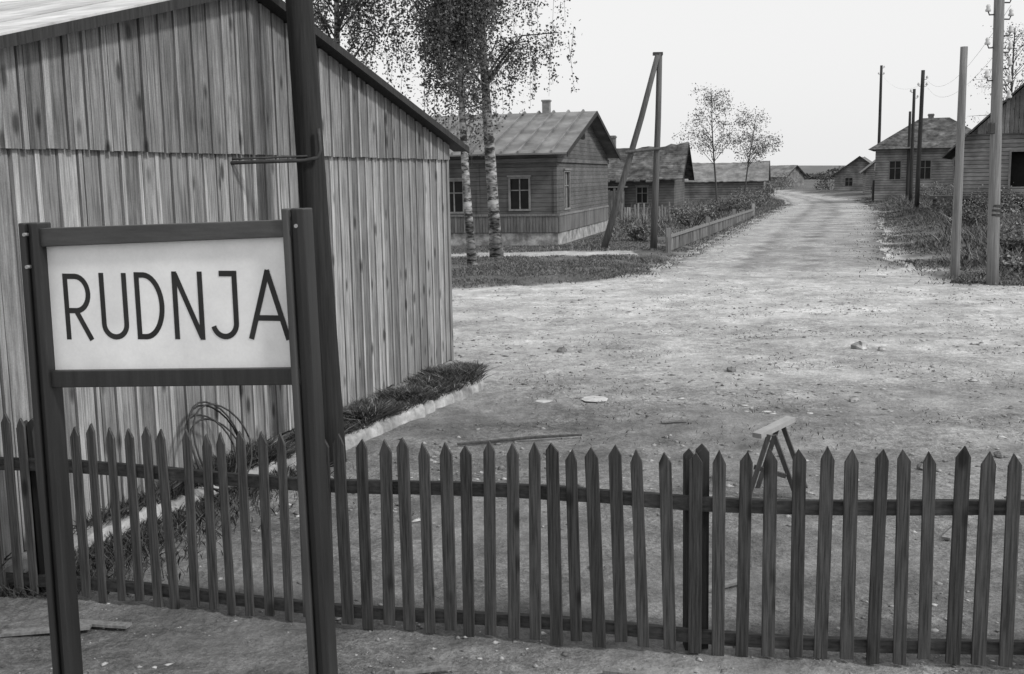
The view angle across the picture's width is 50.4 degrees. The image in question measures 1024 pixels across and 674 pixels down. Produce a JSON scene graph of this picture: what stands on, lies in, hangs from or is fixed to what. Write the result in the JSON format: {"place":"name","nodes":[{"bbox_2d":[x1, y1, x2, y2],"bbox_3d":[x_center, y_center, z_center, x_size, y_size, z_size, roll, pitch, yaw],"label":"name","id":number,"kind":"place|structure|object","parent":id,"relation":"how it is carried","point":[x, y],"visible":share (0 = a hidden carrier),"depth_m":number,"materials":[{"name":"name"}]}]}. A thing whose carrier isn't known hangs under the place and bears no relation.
{"place":"outdoors","nodes":[
{"label":"outdoors","id":0,"kind":"place"},
{"bbox_2d":[0,176,1023,673],"bbox_3d":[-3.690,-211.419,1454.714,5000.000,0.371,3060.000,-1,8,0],"label":"ground","id":1,"kind":"structure","parent":0,"point":[200,640],"depth_m":10.68,"materials":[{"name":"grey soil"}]},
{"bbox_2d":[0,623,91,636],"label":"broken plank","id":2,"kind":"object","parent":1,"relation":"on","point":[31,631],"visible":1,"depth_m":6.34,"materials":[{"name":"grey wood"}]},
{"bbox_2d":[79,619,131,628],"bbox_3d":[-2.421,1.695,6.429,0.360,0.026,0.060,1,9,14],"label":"broken plank","id":3,"kind":"object","parent":1,"relation":"on","point":[111,624],"visible":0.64,"depth_m":6.41,"materials":[{"name":"grey wood"}]},
{"bbox_2d":[0,433,353,597],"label":"wall weeds","id":4,"kind":"object","parent":1,"relation":"on","point":[177,488],"depth_m":8.12,"materials":[{"name":"grey plant"}]},
{"bbox_2d":[18,208,337,673],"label":"station sign","id":5,"kind":"object","parent":1,"relation":"on","point":[231,303],"visible":1,"depth_m":4.63,"materials":[{"name":"paint"}]},
{"bbox_2d":[184,401,252,498],"bbox_3d":[-2.455,0.937,8.958,0.342,0.806,0.748,2,9,22],"label":"wire coil","id":6,"kind":"object","parent":1,"relation":"on","point":[223,426],"visible":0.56,"depth_m":9.03,"materials":[{"name":"metal"}]},
{"bbox_2d":[0,0,469,572],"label":"warehouse","id":7,"kind":"structure","parent":1,"relation":"on","point":[126,112],"depth_m":9.09,"materials":[{"name":"grey wood"}]},
{"bbox_2d":[24,361,483,551],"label":"stone kerb","id":8,"kind":"structure","parent":1,"relation":"on","point":[378,428],"depth_m":11.10,"materials":[{"name":"grey stone"}]},
{"bbox_2d":[230,0,346,466],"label":"utility pole","id":9,"kind":"object","parent":1,"relation":"on","point":[309,160],"visible":0.69,"depth_m":9.67,"materials":[{"name":"wood"}]},
{"bbox_2d":[313,0,418,87],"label":"birch tree","id":10,"kind":"object","parent":1,"relation":"on","point":[344,6],"visible":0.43,"depth_m":31.75,"materials":[{"name":"grey plant"}]},
{"bbox_2d":[395,664,451,673],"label":"broken plank","id":11,"kind":"object","parent":1,"relation":"on","point":[428,669],"visible":1,"depth_m":5.76,"materials":[{"name":"grey wood"}]},
{"bbox_2d":[376,0,505,265],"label":"birch tree","id":12,"kind":"object","parent":1,"relation":"on","point":[437,31],"visible":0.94,"depth_m":30.57,"materials":[{"name":"grey plant"}]},
{"bbox_2d":[365,0,580,258],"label":"birch tree","id":13,"kind":"object","parent":1,"relation":"on","point":[495,244],"visible":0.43,"depth_m":32.94,"materials":[{"name":"grey plant"}]},
{"bbox_2d":[0,413,1023,666],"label":"picket fence","id":14,"kind":"object","parent":1,"relation":"on","point":[696,503],"visible":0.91,"depth_m":5.99,"materials":[{"name":"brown wood"}]},
{"bbox_2d":[1,280,1023,673],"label":"dark rubble","id":15,"kind":"object","parent":1,"relation":"on","point":[681,460],"visible":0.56,"depth_m":12.07,"materials":[{"name":"stone"}]},
{"bbox_2d":[457,433,581,445],"bbox_3d":[0.084,1.006,10.738,1.260,0.050,0.039,-3,9,-12],"label":"stick","id":16,"kind":"object","parent":1,"relation":"on","point":[517,438],"visible":1,"depth_m":10.72,"materials":[{"name":"wood"}]},
{"bbox_2d":[431,100,620,244],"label":"wooden house","id":17,"kind":"structure","parent":1,"relation":"on","point":[552,174],"depth_m":40.52,"materials":[{"name":"grey wood"}]},
{"bbox_2d":[449,178,463,213],"bbox_3d":[-2.163,-5.260,40.555,0.910,1.320,0.200,1,9,14],"label":"window","id":18,"kind":"structure","parent":17,"relation":"in","point":[455,184],"depth_m":40.57,"materials":[{"name":"black glass"}]},
{"bbox_2d":[507,175,530,210],"bbox_3d":[0.282,-5.280,39.920,0.900,1.300,0.200,1,9,14],"label":"window","id":19,"kind":"structure","parent":17,"relation":"in","point":[519,191],"depth_m":39.95,"materials":[{"name":"black glass"}]},
{"bbox_2d":[563,168,571,209],"bbox_3d":[2.061,-5.620,41.371,0.200,1.550,1.210,1,9,14],"label":"window","id":20,"kind":"structure","parent":17,"relation":"in","point":[565,170],"depth_m":41.65,"materials":[{"name":"grey wood"}]},
{"bbox_2d":[535,400,551,402],"bbox_3d":[0.362,0.745,12.646,0.205,0.012,0.181,3,9,26],"label":"flat scrap","id":21,"kind":"object","parent":1,"relation":"on","point":[543,401],"visible":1,"depth_m":12.62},
{"bbox_2d":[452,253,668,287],"bbox_3d":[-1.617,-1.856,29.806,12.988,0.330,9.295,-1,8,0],"label":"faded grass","id":22,"kind":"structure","parent":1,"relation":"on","point":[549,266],"depth_m":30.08,"materials":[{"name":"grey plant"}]},
{"bbox_2d":[100,310,1021,671],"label":"wood chips","id":23,"kind":"object","parent":1,"relation":"on","point":[934,630],"visible":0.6,"depth_m":10.47,"materials":[{"name":"wood"}]},
{"bbox_2d":[557,347,566,351],"bbox_3d":[0.756,0.205,16.410,0.160,0.114,0.152,-1,8,0],"label":"stone","id":24,"kind":"object","parent":1,"relation":"on","point":[561,349],"visible":0.81,"depth_m":16.35,"materials":[{"name":"stone"}]},
{"bbox_2d":[451,253,677,288],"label":"grass","id":25,"kind":"structure","parent":1,"relation":"on","point":[606,257],"depth_m":30.02,"materials":[{"name":"plant"}]},
{"bbox_2d":[581,396,607,401],"bbox_3d":[0.966,0.724,12.752,0.318,0.025,0.338,-1,8,0],"label":"flat scrap","id":26,"kind":"object","parent":1,"relation":"on","point":[595,399],"visible":1,"depth_m":12.71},
{"bbox_2d":[451,196,784,253],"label":"tall grass","id":27,"kind":"structure","parent":1,"relation":"on","point":[661,225],"depth_m":45.72,"materials":[{"name":"plant"}]},
{"bbox_2d":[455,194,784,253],"bbox_3d":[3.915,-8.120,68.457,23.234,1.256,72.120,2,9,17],"label":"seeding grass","id":28,"kind":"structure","parent":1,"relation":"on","point":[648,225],"depth_m":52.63,"materials":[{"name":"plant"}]},
{"bbox_2d":[602,668,644,673],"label":"broken plank","id":29,"kind":"object","parent":1,"relation":"on","point":[608,671],"visible":1,"depth_m":5.67,"materials":[{"name":"grey wood"}]},
{"bbox_2d":[600,52,662,249],"bbox_3d":[3.958,-6.032,36.531,2.184,6.833,0.394,0,8,6],"label":"strutted pole","id":30,"kind":"object","parent":1,"relation":"on","point":[656,68],"visible":0.89,"depth_m":36.45,"materials":[{"name":"wood"}]},
{"bbox_2d":[621,220,659,241],"bbox_3d":[4.974,-3.996,41.440,1.363,0.915,1.420,4,10,29],"label":"bush","id":31,"kind":"object","parent":1,"relation":"on","point":[632,230],"visible":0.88,"depth_m":41.20,"materials":[{"name":"grey plant"}]},
{"bbox_2d":[608,135,693,216],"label":"log cottage","id":32,"kind":"structure","parent":1,"relation":"on","point":[676,169],"depth_m":65.20,"materials":[{"name":"grey wood"}]},
{"bbox_2d":[635,185,648,203],"bbox_3d":[7.769,-8.508,64.967,0.810,1.100,0.200,1,9,14],"label":"window","id":33,"kind":"structure","parent":32,"relation":"in","point":[641,190],"depth_m":64.99,"materials":[{"name":"black glass"}]},
{"bbox_2d":[620,202,689,223],"bbox_3d":[7.573,-6.530,56.919,0.106,1.101,6.257,7,11,42],"label":"yard fence","id":34,"kind":"object","parent":1,"relation":"on","point":[637,208],"visible":0.5,"depth_m":56.04,"materials":[{"name":"grey wood"}]},
{"bbox_2d":[661,418,688,422],"bbox_3d":[1.716,0.880,11.454,0.300,0.026,0.050,-3,9,-11],"label":"broken plank","id":35,"kind":"object","parent":1,"relation":"on","point":[674,420],"visible":1,"depth_m":11.44,"materials":[{"name":"grey wood"}]},
{"bbox_2d":[667,201,718,225],"bbox_3d":[8.561,-5.778,51.636,2.290,1.348,2.095,-1,8,0],"label":"bush","id":36,"kind":"object","parent":1,"relation":"on","point":[682,218],"visible":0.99,"depth_m":51.55,"materials":[{"name":"grey plant"}]},
{"bbox_2d":[665,203,754,252],"bbox_3d":[9.511,-5.110,49.252,0.202,1.050,28.700,2,9,18],"label":"fence","id":37,"kind":"object","parent":1,"relation":"on","point":[683,237],"visible":0.92,"depth_m":43.48,"materials":[{"name":"grey wood"}]},
{"bbox_2d":[671,82,750,200],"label":"young tree","id":38,"kind":"object","parent":1,"relation":"on","point":[712,126],"visible":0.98,"depth_m":77.68,"materials":[{"name":"grey plant"}]},
{"bbox_2d":[703,199,727,220],"bbox_3d":[10.552,-6.545,56.762,1.216,1.315,2.680,3,9,23],"label":"bush","id":39,"kind":"object","parent":1,"relation":"on","point":[720,210],"visible":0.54,"depth_m":56.66,"materials":[{"name":"grey plant"}]},
{"bbox_2d":[709,578,736,591],"bbox_3d":[1.328,1.579,6.907,0.400,0.026,0.050,-6,10,-28],"label":"broken plank","id":40,"kind":"object","parent":1,"relation":"on","point":[732,582],"depth_m":6.92,"materials":[{"name":"grey wood"}]},
{"bbox_2d":[706,195,744,212],"bbox_3d":[12.330,-7.406,62.258,2.906,1.360,1.684,-7,10,-34],"label":"bush","id":41,"kind":"object","parent":1,"relation":"on","point":[730,205],"visible":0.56,"depth_m":62.17,"materials":[{"name":"grey plant"}]},
{"bbox_2d":[684,161,770,202],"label":"house","id":42,"kind":"structure","parent":1,"relation":"on","point":[730,178],"depth_m":92.50,"materials":[{"name":"grey wood"}]},
{"bbox_2d":[727,366,735,371],"bbox_3d":[2.908,0.437,14.427,0.128,0.102,0.145,-1,8,0],"label":"stone","id":43,"kind":"object","parent":1,"relation":"on","point":[731,369],"visible":0.91,"depth_m":14.38,"materials":[{"name":"stone"}]},
{"bbox_2d":[724,187,758,210],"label":"bush","id":44,"kind":"object","parent":1,"relation":"on","point":[746,206],"visible":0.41,"depth_m":69.51,"materials":[{"name":"grey plant"}]},
{"bbox_2d":[715,102,782,197],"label":"young tree","id":45,"kind":"object","parent":1,"relation":"on","point":[752,137],"visible":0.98,"depth_m":78.41,"materials":[{"name":"grey plant"}]},
{"bbox_2d":[735,186,766,206],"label":"bush","id":46,"kind":"object","parent":1,"relation":"on","point":[759,196],"visible":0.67,"depth_m":76.14,"materials":[{"name":"grey plant"}]},
{"bbox_2d":[740,183,776,202],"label":"bush","id":47,"kind":"object","parent":1,"relation":"on","point":[764,189],"visible":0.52,"depth_m":83.56,"materials":[{"name":"grey plant"}]},
{"bbox_2d":[766,182,774,195],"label":"bush","id":48,"kind":"object","parent":1,"relation":"on","point":[770,187],"visible":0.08,"depth_m":108.69,"materials":[{"name":"grey plant"}]},
{"bbox_2d":[518,203,1023,286],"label":"edge grass","id":49,"kind":"structure","parent":1,"relation":"on","point":[747,223],"depth_m":36.97,"materials":[{"name":"plant"}]},
{"bbox_2d":[752,416,807,492],"bbox_3d":[2.164,0.999,8.854,0.415,0.627,0.512,3,9,25],"label":"sawhorse","id":50,"kind":"object","parent":1,"relation":"on","point":[774,428],"visible":0.67,"depth_m":8.72,"materials":[{"name":"grey wood"}]},
{"bbox_2d":[769,172,799,189],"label":"bush","id":51,"kind":"object","parent":1,"relation":"on","point":[784,182],"visible":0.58,"depth_m":157.99,"materials":[{"name":"grey plant"}]},
{"bbox_2d":[812,171,834,189],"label":"bush","id":52,"kind":"object","parent":1,"relation":"on","point":[825,180],"visible":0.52,"depth_m":138.75,"materials":[{"name":"grey plant"}]},
{"bbox_2d":[804,166,843,179],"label":"distant trees","id":53,"kind":"object","parent":1,"relation":"on","point":[812,176],"visible":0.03,"depth_m":330.77,"materials":[{"name":"grey plant"}]},
{"bbox_2d":[830,156,871,190],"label":"farm cottage","id":54,"kind":"structure","parent":1,"relation":"on","point":[849,177],"depth_m":126.03,"materials":[{"name":"grey wood"}]},
{"bbox_2d":[844,177,852,186],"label":"window","id":55,"kind":"structure","parent":54,"relation":"in","point":[848,180],"depth_m":126.29,"materials":[{"name":"grey glass"}]},
{"bbox_2d":[849,396,859,401],"bbox_3d":[3.912,0.718,12.445,0.127,0.083,0.115,-1,8,0],"label":"stone","id":56,"kind":"object","parent":1,"relation":"on","point":[854,399],"visible":1,"depth_m":12.41,"materials":[{"name":"grey stone"}]},
{"bbox_2d":[851,341,867,349],"bbox_3d":[5.173,0.140,16.116,0.262,0.174,0.218,-8,11,-39],"label":"stone","id":57,"kind":"object","parent":1,"relation":"on","point":[860,345],"visible":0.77,"depth_m":16.04,"materials":[{"name":"grey stone"}]},
{"bbox_2d":[859,160,874,194],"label":"house","id":58,"kind":"structure","parent":1,"relation":"on","point":[868,171],"depth_m":104.97,"materials":[{"name":"grey wood"}]},
{"bbox_2d":[872,180,874,199],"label":"marker post","id":59,"kind":"object","parent":1,"relation":"on","point":[873,183],"visible":0.49,"depth_m":92.15,"materials":[{"name":"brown wood"}]},
{"bbox_2d":[877,65,884,143],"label":"utility pole","id":60,"kind":"object","parent":1,"relation":"on","point":[881,73],"visible":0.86,"depth_m":101.90,"materials":[{"name":"grey wood"}]},
{"bbox_2d":[877,346,885,350],"bbox_3d":[5.396,0.180,15.911,0.123,0.090,0.115,-1,8,0],"label":"stone","id":61,"kind":"object","parent":1,"relation":"on","point":[881,348],"visible":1,"depth_m":15.86,"materials":[{"name":"grey stone"}]},
{"bbox_2d":[906,111,910,197],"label":"utility pole","id":62,"kind":"object","parent":1,"relation":"on","point":[908,158],"visible":0.83,"depth_m":84.86,"materials":[{"name":"grey wood"}]},
{"bbox_2d":[908,89,918,200],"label":"utility pole","id":63,"kind":"object","parent":1,"relation":"on","point":[912,150],"visible":0.98,"depth_m":77.83,"materials":[{"name":"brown wood"}]},
{"bbox_2d":[916,463,922,469],"bbox_3d":[3.632,1.154,9.571,0.125,0.090,0.107,-1,8,0],"label":"stone","id":64,"kind":"object","parent":1,"relation":"on","point":[919,466],"visible":0.32,"depth_m":9.57,"materials":[{"name":"stone"}]},
{"bbox_2d":[868,114,971,200],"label":"hip roof house","id":65,"kind":"structure","parent":1,"relation":"on","point":[938,138],"depth_m":85.50,"materials":[{"name":"grey wood"}]},
{"bbox_2d":[888,159,901,179],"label":"window","id":66,"kind":"structure","parent":65,"relation":"in","point":[895,166],"depth_m":85.66,"materials":[{"name":"grey glass"}]},
{"bbox_2d":[920,159,931,179],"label":"window","id":67,"kind":"structure","parent":65,"relation":"in","point":[926,164],"depth_m":84.85,"materials":[{"name":"grey glass"}]},
{"bbox_2d":[953,158,954,178],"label":"window","id":68,"kind":"structure","parent":65,"relation":"in","point":[953,158],"depth_m":84.09,"materials":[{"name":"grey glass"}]},
{"bbox_2d":[914,70,927,207],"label":"utility pole","id":69,"kind":"object","parent":1,"relation":"on","point":[918,164],"visible":0.98,"depth_m":65.94,"materials":[{"name":"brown wood"}]},
{"bbox_2d":[913,181,953,200],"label":"bush","id":70,"kind":"object","parent":1,"relation":"on","point":[923,193],"visible":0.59,"depth_m":77.14,"materials":[{"name":"grey plant"}]},
{"bbox_2d":[852,191,1023,285],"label":"weeds","id":71,"kind":"object","parent":1,"relation":"on","point":[942,241],"visible":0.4,"depth_m":36.43,"materials":[{"name":"grey plant"}]},
{"bbox_2d":[937,183,953,202],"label":"bush","id":72,"kind":"object","parent":1,"relation":"on","point":[946,192],"visible":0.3,"depth_m":65.75,"materials":[{"name":"grey plant"}]},
{"bbox_2d":[918,193,987,218],"bbox_3d":[20.289,-5.872,49.639,3.101,1.324,2.376,-6,10,-29],"label":"bush","id":73,"kind":"object","parent":1,"relation":"on","point":[950,207],"visible":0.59,"depth_m":49.56,"materials":[{"name":"grey plant"}]},
{"bbox_2d":[941,518,970,539],"bbox_3d":[3.225,1.389,7.894,0.060,0.026,0.500,6,11,38],"label":"broken plank","id":74,"kind":"object","parent":1,"relation":"on","point":[947,535],"visible":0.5,"depth_m":7.75,"materials":[{"name":"grey wood"}]},
{"bbox_2d":[950,46,967,277],"bbox_3d":[10.651,-3.962,25.927,0.233,5.750,0.219,-1,8,0],"label":"short pole","id":75,"kind":"object","parent":1,"relation":"on","point":[957,209],"visible":0.92,"depth_m":25.85,"materials":[{"name":"grey wood"}]},
{"bbox_2d":[928,83,1023,213],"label":"goods shed","id":76,"kind":"structure","parent":1,"relation":"on","point":[976,157],"depth_m":53.68,"materials":[{"name":"grey wood"}]},
{"bbox_2d":[1010,152,1023,186],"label":"doorway","id":77,"kind":"structure","parent":76,"relation":"in","point":[1017,158],"depth_m":53.76,"materials":[{"name":"black"}]},
{"bbox_2d":[951,207,1000,228],"bbox_3d":[17.383,-4.364,40.790,1.432,1.014,1.672,-8,11,-38],"label":"bush","id":78,"kind":"object","parent":1,"relation":"on","point":[972,217],"visible":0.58,"depth_m":40.66,"materials":[{"name":"grey plant"}]},
{"bbox_2d":[964,182,1023,214],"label":"bush","id":79,"kind":"object","parent":1,"relation":"on","point":[1007,202],"visible":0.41,"depth_m":51.51,"materials":[{"name":"grey plant"}]},
{"bbox_2d":[965,22,1023,125],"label":"bare tree","id":80,"kind":"object","parent":1,"relation":"on","point":[1012,71],"visible":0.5,"depth_m":68.22,"materials":[{"name":"grey plant"}]},
{"bbox_2d":[984,0,1013,285],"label":"utility pole","id":81,"kind":"object","parent":1,"relation":"on","point":[994,194],"visible":1,"depth_m":23.93,"materials":[{"name":"wood"}]},
{"bbox_2d":[993,451,1004,457],"bbox_3d":[4.417,1.067,9.876,0.098,0.078,0.101,5,10,33],"label":"stone","id":82,"kind":"object","parent":1,"relation":"on","point":[998,454],"visible":1,"depth_m":9.84,"materials":[{"name":"stone"}]},
{"bbox_2d":[978,232,1023,255],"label":"bush","id":83,"kind":"object","parent":1,"relation":"on","point":[1011,242],"visible":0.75,"depth_m":29.05,"materials":[{"name":"grey plant"}]},
{"bbox_2d":[999,250,1023,271],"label":"bush","id":84,"kind":"object","parent":1,"relation":"on","point":[1008,260],"visible":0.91,"depth_m":26.88,"materials":[{"name":"grey plant"}]},
{"bbox_2d":[1000,222,1023,239],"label":"bush","id":85,"kind":"object","parent":1,"relation":"on","point":[1005,231],"visible":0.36,"depth_m":32.76,"materials":[{"name":"grey plant"}]},
{"bbox_2d":[1004,202,1023,218],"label":"bush","id":86,"kind":"object","parent":1,"relation":"on","point":[1013,209],"visible":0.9,"depth_m":44.57,"materials":[{"name":"grey plant"}]},
{"bbox_2d":[0,0,1023,165],"label":"sky","id":87,"kind":"structure","parent":0,"point":[813,66],"materials":[{"name":"white"}]},
{"bbox_2d":[297,286,1023,515],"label":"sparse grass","id":88,"kind":"structure","parent":0,"point":[756,392],"depth_m":13.10,"materials":[{"name":"plant"}]},
{"bbox_2d":[659,190,904,273],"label":"road","id":89,"kind":"structure","parent":0,"point":[810,233],"depth_m":39.13,"materials":[{"name":"grey soil"}]},
{"bbox_2d":[769,165,807,187],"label":"farm barn","id":90,"kind":"structure","parent":0,"point":[796,171],"depth_m":175.33,"materials":[{"name":"grey wood"}]},
{"bbox_2d":[799,165,845,174],"bbox_3d":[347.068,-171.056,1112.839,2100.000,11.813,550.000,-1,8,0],"label":"hill","id":91,"kind":"structure","parent":0,"point":[811,169],"depth_m":877.74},
{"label":"earth bank","id":92,"kind":"structure","parent":0,"visible":0},
{"bbox_2d":[232,359,501,466],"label":"ledge grass","id":93,"kind":"structure","parent":92,"relation":"on","point":[395,408],"depth_m":12.22,"materials":[{"name":"plant"}]}
]}

